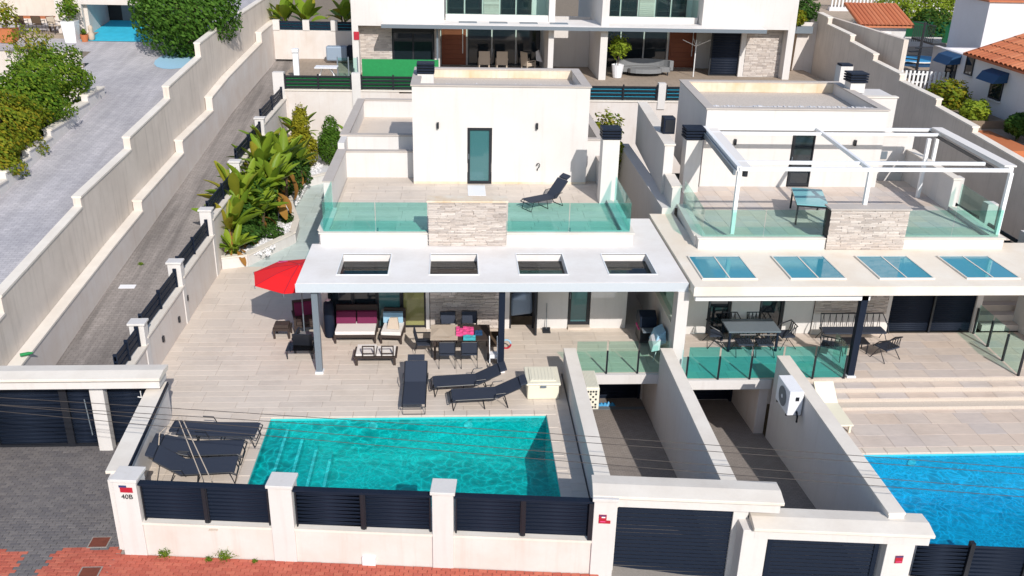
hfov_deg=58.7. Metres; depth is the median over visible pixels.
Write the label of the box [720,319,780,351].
patio table
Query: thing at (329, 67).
white table
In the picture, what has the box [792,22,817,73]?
side wall
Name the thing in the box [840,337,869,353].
table
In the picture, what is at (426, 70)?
chimney
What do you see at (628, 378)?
terrace edge
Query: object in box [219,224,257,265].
broad leaved plant
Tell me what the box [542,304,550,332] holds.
dustpan
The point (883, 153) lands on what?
low window
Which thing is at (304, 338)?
reclining chair
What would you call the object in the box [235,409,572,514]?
swimming pool
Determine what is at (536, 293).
door leaf
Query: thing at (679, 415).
driveway wall
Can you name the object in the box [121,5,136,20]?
garage window
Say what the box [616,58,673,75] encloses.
curved sofa
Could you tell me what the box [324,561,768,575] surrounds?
street
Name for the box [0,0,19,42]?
potted shrub
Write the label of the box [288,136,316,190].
broad leaved plant
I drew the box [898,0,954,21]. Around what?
garden bush
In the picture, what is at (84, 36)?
potted shrub
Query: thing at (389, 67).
green screen
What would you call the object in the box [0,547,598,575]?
red brick paving
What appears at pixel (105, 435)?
gate pillar
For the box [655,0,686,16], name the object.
window
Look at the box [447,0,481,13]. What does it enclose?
window
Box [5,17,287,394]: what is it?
retaining wall
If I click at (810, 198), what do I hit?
terrace table
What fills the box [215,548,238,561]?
weed
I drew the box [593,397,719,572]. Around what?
driveway
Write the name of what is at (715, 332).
patio chair
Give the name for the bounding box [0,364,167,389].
gate beam
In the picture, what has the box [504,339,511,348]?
beach ring
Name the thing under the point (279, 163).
broad leaved plant
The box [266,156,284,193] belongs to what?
planter shrub
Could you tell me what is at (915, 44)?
patio wall
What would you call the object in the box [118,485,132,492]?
alarm sign
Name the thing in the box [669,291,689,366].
white pillar
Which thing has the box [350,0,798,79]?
semi detached house
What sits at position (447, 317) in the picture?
dining chair
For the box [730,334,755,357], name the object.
patio chair
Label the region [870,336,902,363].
garden armchair
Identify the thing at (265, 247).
raised planter
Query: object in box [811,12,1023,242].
boundary wall
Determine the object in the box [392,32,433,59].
window
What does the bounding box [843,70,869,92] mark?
chimney
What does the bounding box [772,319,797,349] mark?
patio chair
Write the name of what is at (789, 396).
air conditioner
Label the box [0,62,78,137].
hedge bush
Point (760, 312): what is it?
patio chair
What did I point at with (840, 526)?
gate beam
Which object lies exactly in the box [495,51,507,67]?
terrace chair
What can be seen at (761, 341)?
patio chair
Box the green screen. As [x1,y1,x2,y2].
[362,59,438,76]
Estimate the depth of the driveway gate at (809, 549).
20.58 m
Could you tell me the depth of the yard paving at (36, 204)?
37.06 m
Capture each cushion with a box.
[383,311,402,322]
[387,317,398,329]
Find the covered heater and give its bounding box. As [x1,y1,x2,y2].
[323,299,334,337]
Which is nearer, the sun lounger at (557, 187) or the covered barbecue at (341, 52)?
the sun lounger at (557, 187)
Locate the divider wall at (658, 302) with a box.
[635,292,671,347]
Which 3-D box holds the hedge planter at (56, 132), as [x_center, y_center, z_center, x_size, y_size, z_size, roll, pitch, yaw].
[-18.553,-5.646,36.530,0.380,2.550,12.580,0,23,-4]
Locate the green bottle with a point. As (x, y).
(25, 354)
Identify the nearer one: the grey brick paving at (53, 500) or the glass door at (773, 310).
the grey brick paving at (53, 500)
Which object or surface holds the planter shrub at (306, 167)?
in the raised planter at (265, 247)
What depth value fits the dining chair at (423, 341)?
28.50 m
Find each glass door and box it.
[468,128,491,182]
[567,292,590,323]
[705,301,730,332]
[758,301,784,328]
[786,135,815,185]
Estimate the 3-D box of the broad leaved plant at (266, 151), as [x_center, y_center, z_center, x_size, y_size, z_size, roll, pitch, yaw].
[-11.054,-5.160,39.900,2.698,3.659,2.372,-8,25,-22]
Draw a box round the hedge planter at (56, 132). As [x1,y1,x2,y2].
[0,86,104,197]
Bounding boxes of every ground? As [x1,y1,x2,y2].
[0,0,943,435]
[800,0,1023,144]
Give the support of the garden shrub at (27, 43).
on the lower garden
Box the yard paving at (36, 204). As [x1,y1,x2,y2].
[0,0,254,283]
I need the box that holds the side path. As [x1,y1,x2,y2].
[185,184,324,326]
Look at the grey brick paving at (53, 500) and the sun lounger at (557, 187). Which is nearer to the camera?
the grey brick paving at (53, 500)
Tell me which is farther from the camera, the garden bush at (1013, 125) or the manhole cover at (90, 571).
the garden bush at (1013, 125)
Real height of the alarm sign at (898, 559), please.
0.200 m
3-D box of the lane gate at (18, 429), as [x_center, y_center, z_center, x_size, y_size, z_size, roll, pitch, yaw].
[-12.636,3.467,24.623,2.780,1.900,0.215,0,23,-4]
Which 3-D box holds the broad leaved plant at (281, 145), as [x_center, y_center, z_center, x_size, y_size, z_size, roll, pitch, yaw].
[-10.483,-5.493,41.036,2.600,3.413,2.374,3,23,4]
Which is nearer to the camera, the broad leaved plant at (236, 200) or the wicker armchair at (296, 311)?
the wicker armchair at (296, 311)
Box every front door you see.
[442,29,465,64]
[668,32,695,67]
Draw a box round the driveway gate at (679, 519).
[613,507,732,575]
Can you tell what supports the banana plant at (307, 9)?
on the back terrace at (671, 79)
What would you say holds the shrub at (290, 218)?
on the raised planter at (265, 247)
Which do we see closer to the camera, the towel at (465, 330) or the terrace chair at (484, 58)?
the towel at (465, 330)
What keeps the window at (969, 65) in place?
in the white house at (982, 52)
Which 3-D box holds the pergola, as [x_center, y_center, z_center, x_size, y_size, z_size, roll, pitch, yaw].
[11.603,-3.864,32.064,9.580,2.445,5.790,0,23,-4]
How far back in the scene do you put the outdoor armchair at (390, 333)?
29.44 m
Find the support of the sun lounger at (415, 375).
on the pool terrace at (245, 370)
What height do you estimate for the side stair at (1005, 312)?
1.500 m
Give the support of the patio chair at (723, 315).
on the patio at (941, 357)
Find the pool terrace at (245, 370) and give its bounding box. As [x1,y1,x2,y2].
[145,292,659,530]
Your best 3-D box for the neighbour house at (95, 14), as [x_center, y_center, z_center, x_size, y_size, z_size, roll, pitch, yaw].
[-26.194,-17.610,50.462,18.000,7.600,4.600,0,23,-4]
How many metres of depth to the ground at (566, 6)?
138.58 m
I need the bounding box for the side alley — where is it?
[943,328,1017,332]
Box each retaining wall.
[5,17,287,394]
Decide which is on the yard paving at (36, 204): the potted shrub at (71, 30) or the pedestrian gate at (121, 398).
the potted shrub at (71, 30)
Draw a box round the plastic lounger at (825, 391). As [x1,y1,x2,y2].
[813,381,853,432]
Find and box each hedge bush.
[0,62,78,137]
[0,89,54,155]
[0,123,31,177]
[5,42,95,109]
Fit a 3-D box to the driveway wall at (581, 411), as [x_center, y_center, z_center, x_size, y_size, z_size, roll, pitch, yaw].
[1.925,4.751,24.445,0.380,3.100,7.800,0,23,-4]
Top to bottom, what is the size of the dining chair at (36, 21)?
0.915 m
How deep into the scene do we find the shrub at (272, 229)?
37.04 m
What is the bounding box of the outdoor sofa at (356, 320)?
[334,304,377,343]
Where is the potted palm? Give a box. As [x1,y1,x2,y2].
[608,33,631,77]
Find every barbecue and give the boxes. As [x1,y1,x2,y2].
[326,45,352,60]
[635,310,656,342]
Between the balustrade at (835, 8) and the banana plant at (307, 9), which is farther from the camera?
the balustrade at (835, 8)
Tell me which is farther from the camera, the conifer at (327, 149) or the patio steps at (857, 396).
the conifer at (327, 149)
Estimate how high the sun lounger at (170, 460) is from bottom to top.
0.928 m
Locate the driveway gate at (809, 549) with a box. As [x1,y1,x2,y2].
[762,539,879,575]
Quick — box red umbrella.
[253,259,305,330]
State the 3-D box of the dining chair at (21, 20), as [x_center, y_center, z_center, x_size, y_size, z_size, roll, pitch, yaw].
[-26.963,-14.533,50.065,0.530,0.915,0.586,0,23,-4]
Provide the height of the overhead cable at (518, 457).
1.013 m
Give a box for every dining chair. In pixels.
[14,16,28,30]
[30,16,46,32]
[45,16,62,34]
[413,325,432,357]
[438,342,455,368]
[440,311,456,343]
[461,310,476,341]
[461,342,477,368]
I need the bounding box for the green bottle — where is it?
[20,352,32,356]
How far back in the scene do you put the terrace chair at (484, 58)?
53.61 m
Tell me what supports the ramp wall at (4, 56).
on the yard paving at (36, 204)
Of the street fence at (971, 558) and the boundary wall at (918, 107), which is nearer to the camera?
the street fence at (971, 558)
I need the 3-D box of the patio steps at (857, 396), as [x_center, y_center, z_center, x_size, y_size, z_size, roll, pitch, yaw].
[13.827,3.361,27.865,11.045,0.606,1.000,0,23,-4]
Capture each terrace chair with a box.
[478,51,489,66]
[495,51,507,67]
[520,51,535,67]
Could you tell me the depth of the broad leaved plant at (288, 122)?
46.62 m
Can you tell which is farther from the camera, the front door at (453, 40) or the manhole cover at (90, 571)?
the front door at (453, 40)
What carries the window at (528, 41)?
in the semi detached house at (750, 38)
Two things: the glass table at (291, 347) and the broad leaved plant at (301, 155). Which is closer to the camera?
the glass table at (291, 347)
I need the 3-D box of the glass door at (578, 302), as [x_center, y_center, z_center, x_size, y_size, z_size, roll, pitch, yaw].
[2.255,0.252,30.451,0.720,2.080,0.190,0,23,-4]
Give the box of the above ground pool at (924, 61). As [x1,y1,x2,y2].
[904,55,931,66]
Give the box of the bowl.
[475,330,481,335]
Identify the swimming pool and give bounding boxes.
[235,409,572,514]
[858,446,1023,554]
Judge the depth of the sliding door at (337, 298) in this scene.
29.97 m
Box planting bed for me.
[949,105,1004,128]
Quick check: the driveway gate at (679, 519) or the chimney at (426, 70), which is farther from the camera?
the chimney at (426, 70)
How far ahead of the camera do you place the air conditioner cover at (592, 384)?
25.40 m
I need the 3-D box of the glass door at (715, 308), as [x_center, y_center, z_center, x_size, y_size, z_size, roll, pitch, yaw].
[6.907,0.443,30.257,0.760,2.280,0.190,0,23,-4]
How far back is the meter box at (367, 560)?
20.75 m
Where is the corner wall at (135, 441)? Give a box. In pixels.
[105,381,171,549]
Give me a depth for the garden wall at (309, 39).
55.87 m
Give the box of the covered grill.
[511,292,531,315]
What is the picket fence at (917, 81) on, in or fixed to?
on the garden ground at (847, 16)
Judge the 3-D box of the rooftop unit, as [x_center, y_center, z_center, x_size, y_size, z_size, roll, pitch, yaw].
[5.979,-6.255,34.870,0.450,0.620,0.520,0,23,-4]
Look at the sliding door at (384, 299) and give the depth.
30.11 m
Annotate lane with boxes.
[42,59,292,442]
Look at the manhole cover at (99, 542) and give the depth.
21.31 m
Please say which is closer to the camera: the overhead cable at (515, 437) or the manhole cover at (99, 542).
the overhead cable at (515, 437)
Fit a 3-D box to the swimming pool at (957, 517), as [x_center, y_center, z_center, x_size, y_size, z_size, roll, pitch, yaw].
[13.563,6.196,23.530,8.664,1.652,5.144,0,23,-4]
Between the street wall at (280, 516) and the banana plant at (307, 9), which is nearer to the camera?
the street wall at (280, 516)
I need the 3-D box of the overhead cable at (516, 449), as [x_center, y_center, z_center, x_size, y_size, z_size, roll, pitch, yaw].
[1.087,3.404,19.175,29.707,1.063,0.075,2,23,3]
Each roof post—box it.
[311,293,323,373]
[498,292,504,372]
[845,296,868,377]
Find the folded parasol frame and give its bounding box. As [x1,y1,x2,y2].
[156,416,211,480]
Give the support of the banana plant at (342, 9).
on the back terrace at (671, 79)
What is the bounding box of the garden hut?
[844,2,913,37]
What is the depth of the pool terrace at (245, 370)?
27.67 m
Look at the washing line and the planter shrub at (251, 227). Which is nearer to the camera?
the planter shrub at (251, 227)
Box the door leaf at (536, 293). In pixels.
[533,292,537,334]
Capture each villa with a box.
[295,67,688,334]
[616,79,1023,333]
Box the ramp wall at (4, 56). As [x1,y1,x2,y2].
[0,51,84,108]
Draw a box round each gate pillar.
[89,389,115,450]
[730,516,767,575]
[873,544,914,575]
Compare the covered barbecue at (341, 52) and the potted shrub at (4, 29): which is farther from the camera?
the covered barbecue at (341, 52)
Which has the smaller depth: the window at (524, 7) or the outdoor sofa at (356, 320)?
the outdoor sofa at (356, 320)
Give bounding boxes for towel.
[456,326,473,335]
[463,335,475,340]
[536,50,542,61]
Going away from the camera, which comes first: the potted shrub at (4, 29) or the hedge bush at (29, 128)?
the hedge bush at (29, 128)
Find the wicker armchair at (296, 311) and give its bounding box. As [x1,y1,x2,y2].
[291,298,312,333]
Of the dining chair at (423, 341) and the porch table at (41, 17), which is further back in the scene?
the porch table at (41, 17)
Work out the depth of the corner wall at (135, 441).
22.35 m
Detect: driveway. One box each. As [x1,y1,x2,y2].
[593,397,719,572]
[698,399,859,575]
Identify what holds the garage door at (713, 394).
attached to the garage wall at (750, 405)
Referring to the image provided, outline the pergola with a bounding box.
[703,126,1016,234]
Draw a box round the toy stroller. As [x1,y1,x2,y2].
[489,336,497,366]
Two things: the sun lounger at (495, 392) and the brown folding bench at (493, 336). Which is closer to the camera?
the sun lounger at (495, 392)
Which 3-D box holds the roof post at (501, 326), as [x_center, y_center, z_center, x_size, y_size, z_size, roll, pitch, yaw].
[-0.317,1.274,27.366,0.240,2.730,0.280,0,23,-4]
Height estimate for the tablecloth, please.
0.078 m
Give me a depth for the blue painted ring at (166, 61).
46.62 m
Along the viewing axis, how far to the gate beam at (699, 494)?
20.07 m
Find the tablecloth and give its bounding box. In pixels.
[430,325,457,339]
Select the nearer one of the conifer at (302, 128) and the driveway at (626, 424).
the driveway at (626, 424)
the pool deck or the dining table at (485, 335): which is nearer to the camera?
the pool deck
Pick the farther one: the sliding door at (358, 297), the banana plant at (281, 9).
the banana plant at (281, 9)
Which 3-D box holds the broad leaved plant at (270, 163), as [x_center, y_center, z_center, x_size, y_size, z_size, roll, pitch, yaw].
[-10.455,-4.366,39.443,2.441,2.811,2.453,9,24,18]
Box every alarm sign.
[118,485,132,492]
[354,32,358,39]
[598,514,609,523]
[894,556,903,562]
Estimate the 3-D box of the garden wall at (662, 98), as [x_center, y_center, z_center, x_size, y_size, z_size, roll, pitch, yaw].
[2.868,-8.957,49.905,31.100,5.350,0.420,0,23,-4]
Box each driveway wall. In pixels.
[562,348,617,569]
[653,348,748,575]
[765,356,905,569]
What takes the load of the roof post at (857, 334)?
on the patio at (941, 357)
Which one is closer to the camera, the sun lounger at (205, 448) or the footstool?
the sun lounger at (205, 448)
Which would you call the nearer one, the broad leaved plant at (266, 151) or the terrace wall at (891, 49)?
the broad leaved plant at (266, 151)
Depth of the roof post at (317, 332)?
26.97 m
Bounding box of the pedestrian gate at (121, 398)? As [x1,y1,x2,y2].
[106,388,146,445]
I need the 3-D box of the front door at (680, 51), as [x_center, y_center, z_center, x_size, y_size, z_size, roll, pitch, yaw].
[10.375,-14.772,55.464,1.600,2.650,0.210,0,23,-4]
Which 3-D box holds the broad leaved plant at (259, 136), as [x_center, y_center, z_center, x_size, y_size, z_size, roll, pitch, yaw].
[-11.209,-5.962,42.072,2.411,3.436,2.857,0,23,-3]
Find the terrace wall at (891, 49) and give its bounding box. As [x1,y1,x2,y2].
[807,16,908,70]
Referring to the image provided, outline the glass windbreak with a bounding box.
[336,57,357,75]
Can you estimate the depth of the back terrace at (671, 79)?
53.23 m
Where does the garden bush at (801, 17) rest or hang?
on the back terrace at (671, 79)
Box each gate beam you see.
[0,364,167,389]
[591,475,784,512]
[748,508,935,545]
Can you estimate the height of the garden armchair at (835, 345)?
0.826 m
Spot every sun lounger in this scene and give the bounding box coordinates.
[145,442,240,483]
[151,433,247,465]
[169,416,262,447]
[401,354,428,414]
[430,361,506,396]
[449,374,527,410]
[520,173,570,211]
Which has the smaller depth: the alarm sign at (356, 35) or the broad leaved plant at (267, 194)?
the broad leaved plant at (267, 194)
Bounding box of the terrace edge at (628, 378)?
[595,371,657,383]
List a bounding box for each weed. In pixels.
[156,548,172,558]
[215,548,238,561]
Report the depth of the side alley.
32.28 m
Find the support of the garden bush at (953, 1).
on the garden ground at (847, 16)
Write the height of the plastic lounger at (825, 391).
0.791 m
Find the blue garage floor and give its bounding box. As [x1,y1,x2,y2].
[81,20,152,41]
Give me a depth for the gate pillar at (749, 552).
20.34 m
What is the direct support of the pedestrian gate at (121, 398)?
attached to the gate pillar at (105, 435)
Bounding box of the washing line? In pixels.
[684,38,709,76]
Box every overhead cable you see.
[0,397,1018,467]
[0,404,1023,474]
[0,405,1023,489]
[0,411,1022,496]
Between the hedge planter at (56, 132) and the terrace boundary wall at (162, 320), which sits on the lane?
the terrace boundary wall at (162, 320)
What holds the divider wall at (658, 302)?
on the pool terrace at (245, 370)
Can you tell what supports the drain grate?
on the driveway at (626, 424)
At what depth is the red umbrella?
28.01 m
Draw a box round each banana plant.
[267,0,297,20]
[289,0,327,20]
[327,0,350,21]
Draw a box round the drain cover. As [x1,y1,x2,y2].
[118,285,135,288]
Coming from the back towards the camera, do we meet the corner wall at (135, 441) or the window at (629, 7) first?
the window at (629, 7)
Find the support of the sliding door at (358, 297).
in the villa at (420, 226)
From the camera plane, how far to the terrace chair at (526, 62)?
53.64 m
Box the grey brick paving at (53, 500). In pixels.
[0,443,119,575]
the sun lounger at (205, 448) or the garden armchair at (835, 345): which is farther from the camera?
the garden armchair at (835, 345)
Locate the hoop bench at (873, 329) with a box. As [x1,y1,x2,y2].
[815,313,888,344]
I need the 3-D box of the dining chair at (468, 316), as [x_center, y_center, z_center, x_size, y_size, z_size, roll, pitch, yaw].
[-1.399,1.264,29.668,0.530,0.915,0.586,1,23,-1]
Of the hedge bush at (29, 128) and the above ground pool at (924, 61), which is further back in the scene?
the above ground pool at (924, 61)
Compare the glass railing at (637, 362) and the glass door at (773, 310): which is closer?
the glass railing at (637, 362)
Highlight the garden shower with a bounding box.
[291,48,299,74]
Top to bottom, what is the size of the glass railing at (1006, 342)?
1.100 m
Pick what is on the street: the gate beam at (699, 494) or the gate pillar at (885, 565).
the gate pillar at (885, 565)
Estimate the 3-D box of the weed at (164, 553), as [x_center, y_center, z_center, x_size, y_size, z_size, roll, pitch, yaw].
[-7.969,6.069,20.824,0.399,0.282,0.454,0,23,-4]
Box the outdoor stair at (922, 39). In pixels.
[905,21,945,80]
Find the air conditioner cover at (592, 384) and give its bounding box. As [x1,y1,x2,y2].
[582,371,599,408]
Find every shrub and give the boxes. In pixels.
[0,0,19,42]
[0,23,55,54]
[55,0,81,42]
[80,29,87,41]
[231,201,265,246]
[251,178,283,225]
[263,222,284,238]
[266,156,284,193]
[278,144,304,196]
[278,209,293,223]
[290,159,312,184]
[595,107,624,174]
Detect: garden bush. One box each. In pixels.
[790,9,808,70]
[798,0,820,21]
[869,0,927,20]
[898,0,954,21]
[912,0,955,21]
[912,4,951,39]
[925,77,972,109]
[958,98,991,120]
[1003,111,1023,140]
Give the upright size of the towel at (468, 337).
0.095 m
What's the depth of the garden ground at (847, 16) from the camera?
54.25 m
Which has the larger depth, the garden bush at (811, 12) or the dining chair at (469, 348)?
the garden bush at (811, 12)
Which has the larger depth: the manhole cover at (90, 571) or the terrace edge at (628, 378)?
the terrace edge at (628, 378)
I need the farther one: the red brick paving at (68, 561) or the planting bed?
the planting bed
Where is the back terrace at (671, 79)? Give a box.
[285,59,823,99]
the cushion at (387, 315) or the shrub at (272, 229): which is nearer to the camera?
the cushion at (387, 315)
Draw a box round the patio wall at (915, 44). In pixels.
[905,37,941,46]
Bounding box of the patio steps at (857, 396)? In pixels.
[810,381,1023,410]
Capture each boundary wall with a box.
[112,87,288,412]
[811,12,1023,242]
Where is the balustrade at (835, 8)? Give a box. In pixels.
[828,0,953,11]
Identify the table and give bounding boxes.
[16,15,55,31]
[285,342,314,358]
[314,65,337,75]
[353,344,397,365]
[432,325,490,359]
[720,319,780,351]
[789,187,827,225]
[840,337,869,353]
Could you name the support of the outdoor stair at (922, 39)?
on the garden ground at (847, 16)
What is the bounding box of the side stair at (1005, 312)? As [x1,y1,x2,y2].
[976,295,1023,335]
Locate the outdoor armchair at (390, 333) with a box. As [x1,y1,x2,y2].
[380,307,405,343]
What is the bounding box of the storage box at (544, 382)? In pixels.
[524,366,560,398]
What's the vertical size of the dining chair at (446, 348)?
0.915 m
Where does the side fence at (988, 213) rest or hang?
on the side alley
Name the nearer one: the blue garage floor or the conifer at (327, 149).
the conifer at (327, 149)
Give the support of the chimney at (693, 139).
on the villa at (933, 257)
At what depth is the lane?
35.06 m
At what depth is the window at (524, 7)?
53.10 m
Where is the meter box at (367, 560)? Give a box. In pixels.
[362,555,375,565]
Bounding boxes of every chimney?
[416,61,434,82]
[597,125,621,203]
[679,125,705,191]
[834,62,852,84]
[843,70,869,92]
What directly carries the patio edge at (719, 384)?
attached to the patio at (941, 357)
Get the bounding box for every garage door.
[599,384,640,397]
[693,389,732,400]
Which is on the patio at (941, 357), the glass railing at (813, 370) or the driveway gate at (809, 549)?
the glass railing at (813, 370)
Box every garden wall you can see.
[272,19,351,58]
[272,71,679,172]
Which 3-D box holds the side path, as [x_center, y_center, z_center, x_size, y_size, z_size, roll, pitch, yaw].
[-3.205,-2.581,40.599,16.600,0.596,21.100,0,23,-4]
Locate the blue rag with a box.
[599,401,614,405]
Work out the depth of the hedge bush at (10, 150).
33.20 m
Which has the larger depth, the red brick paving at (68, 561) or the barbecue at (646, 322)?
the barbecue at (646, 322)
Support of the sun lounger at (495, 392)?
on the pool terrace at (245, 370)
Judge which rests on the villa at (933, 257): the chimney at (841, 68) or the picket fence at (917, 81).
the chimney at (841, 68)
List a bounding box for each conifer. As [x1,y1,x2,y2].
[288,102,317,166]
[317,115,340,164]
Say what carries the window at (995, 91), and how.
in the white house at (982, 52)
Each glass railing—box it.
[605,350,639,373]
[685,355,848,379]
[972,308,1023,375]
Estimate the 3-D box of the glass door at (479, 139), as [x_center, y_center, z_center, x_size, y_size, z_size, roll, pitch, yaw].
[-1.234,-5.027,34.586,0.890,2.130,0.190,0,23,-4]
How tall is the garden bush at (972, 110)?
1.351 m
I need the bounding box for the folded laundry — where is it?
[648,324,665,359]
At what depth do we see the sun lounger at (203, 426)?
23.57 m
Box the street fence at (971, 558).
[910,540,1023,575]
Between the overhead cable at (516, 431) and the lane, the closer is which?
the overhead cable at (516, 431)
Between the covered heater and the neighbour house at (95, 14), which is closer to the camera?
the covered heater
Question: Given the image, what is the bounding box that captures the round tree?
[127,0,243,57]
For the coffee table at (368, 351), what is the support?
on the pool terrace at (245, 370)
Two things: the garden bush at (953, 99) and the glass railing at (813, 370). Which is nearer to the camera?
the glass railing at (813, 370)
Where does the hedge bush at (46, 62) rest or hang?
on the yard paving at (36, 204)
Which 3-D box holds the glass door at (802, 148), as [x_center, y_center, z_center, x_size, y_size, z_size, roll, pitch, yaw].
[11.130,-4.930,34.988,0.900,2.050,0.190,0,23,-4]
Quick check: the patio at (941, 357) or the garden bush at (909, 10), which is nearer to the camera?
the patio at (941, 357)
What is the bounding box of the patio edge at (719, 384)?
[688,378,771,389]
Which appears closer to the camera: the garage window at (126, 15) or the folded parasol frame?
the folded parasol frame
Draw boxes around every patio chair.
[702,319,724,348]
[721,312,740,337]
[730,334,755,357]
[746,311,765,337]
[750,334,775,357]
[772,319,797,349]
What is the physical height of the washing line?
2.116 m
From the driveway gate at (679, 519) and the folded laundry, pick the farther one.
the folded laundry
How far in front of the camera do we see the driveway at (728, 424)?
27.11 m
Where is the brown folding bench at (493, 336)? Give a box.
[486,315,498,346]
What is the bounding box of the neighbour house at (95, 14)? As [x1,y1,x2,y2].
[0,0,201,38]
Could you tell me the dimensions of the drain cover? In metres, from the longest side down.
0.560 x 0.260 x 0.013 m
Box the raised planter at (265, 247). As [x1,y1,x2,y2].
[221,155,328,268]
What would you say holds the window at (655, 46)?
in the semi detached house at (750, 38)
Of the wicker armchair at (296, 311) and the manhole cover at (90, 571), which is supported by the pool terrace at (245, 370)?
the wicker armchair at (296, 311)
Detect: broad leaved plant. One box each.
[191,194,264,249]
[197,160,271,202]
[217,158,284,202]
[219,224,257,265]
[227,190,271,244]
[228,132,286,163]
[239,125,294,146]
[239,152,299,219]
[243,154,294,212]
[246,187,288,232]
[267,128,306,199]
[278,105,318,149]
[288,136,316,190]
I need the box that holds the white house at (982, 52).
[928,0,1023,119]
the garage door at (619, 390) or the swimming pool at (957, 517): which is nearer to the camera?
the swimming pool at (957, 517)
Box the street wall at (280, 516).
[109,466,619,575]
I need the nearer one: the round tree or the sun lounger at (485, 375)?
the sun lounger at (485, 375)
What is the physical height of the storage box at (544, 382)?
0.580 m
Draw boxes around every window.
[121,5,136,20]
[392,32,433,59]
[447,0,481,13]
[468,29,539,65]
[501,0,531,14]
[606,31,667,66]
[609,0,637,15]
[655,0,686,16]
[880,151,887,158]
[944,65,957,78]
[963,56,975,75]
[987,83,1003,101]
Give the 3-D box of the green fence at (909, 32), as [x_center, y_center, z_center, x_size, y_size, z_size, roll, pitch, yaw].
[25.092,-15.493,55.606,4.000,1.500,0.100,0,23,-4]
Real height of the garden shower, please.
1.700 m
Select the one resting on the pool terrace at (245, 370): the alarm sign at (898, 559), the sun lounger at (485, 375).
the sun lounger at (485, 375)
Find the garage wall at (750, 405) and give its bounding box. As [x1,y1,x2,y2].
[640,384,767,432]
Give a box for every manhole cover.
[77,566,102,575]
[86,536,112,547]
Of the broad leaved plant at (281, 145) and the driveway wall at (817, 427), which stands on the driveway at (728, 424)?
the driveway wall at (817, 427)
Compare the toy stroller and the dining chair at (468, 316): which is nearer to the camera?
the toy stroller
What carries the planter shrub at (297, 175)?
in the raised planter at (265, 247)
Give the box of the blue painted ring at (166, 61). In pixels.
[154,53,193,68]
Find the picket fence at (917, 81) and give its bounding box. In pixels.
[901,70,949,88]
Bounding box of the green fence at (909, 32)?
[905,21,950,42]
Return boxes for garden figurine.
[88,25,94,39]
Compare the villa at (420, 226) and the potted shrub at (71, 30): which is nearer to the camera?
the villa at (420, 226)
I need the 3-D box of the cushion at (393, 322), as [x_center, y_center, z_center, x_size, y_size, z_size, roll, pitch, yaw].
[-3.826,1.120,29.526,0.408,0.320,0.320,4,23,7]
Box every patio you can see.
[682,332,1023,403]
[978,130,1023,156]
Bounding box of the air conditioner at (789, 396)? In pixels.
[775,375,803,422]
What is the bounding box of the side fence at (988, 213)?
[955,175,1023,242]
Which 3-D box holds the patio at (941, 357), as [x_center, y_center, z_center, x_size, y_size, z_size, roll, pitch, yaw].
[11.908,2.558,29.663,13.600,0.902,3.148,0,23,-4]
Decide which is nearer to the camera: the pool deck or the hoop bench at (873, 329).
the pool deck
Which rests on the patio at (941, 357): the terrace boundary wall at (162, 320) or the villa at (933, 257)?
the villa at (933, 257)
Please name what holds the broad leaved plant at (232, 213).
in the raised planter at (265, 247)
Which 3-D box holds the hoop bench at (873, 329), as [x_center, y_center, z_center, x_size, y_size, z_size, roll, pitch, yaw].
[11.276,1.358,30.119,2.302,0.946,0.584,0,23,-4]
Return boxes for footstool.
[272,321,292,338]
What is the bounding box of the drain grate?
[592,407,643,409]
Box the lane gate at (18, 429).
[0,389,98,446]
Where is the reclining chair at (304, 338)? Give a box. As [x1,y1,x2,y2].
[291,327,313,353]
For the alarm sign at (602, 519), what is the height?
0.230 m
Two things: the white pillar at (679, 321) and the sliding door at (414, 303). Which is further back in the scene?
the sliding door at (414, 303)
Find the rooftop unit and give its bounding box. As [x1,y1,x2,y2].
[660,115,675,133]
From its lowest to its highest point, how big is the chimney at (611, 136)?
2.738 m
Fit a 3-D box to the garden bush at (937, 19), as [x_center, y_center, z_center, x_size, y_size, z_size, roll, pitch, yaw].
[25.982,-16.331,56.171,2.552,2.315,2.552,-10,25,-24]
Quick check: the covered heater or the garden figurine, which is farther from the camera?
the garden figurine
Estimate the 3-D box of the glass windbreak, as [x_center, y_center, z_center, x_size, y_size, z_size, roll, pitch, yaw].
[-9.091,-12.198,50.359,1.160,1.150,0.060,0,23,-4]
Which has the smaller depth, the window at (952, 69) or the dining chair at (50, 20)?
the window at (952, 69)
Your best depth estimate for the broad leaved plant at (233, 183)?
36.86 m
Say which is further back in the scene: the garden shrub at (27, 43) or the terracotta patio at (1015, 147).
the garden shrub at (27, 43)
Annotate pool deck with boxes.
[843,409,1023,575]
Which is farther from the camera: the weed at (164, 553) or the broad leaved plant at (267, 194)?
the broad leaved plant at (267, 194)
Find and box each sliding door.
[328,292,352,327]
[352,292,376,303]
[377,292,401,327]
[401,292,425,326]
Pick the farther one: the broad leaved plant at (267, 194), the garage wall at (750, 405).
the broad leaved plant at (267, 194)
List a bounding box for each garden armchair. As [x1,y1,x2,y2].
[817,335,845,362]
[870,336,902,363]
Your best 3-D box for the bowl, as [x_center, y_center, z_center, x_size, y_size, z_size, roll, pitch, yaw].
[-1.052,1.393,28.573,0.240,0.096,0.250,0,23,-4]
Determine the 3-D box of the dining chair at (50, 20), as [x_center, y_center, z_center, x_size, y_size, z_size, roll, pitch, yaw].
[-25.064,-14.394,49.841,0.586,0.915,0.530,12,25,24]
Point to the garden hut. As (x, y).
(892, 19)

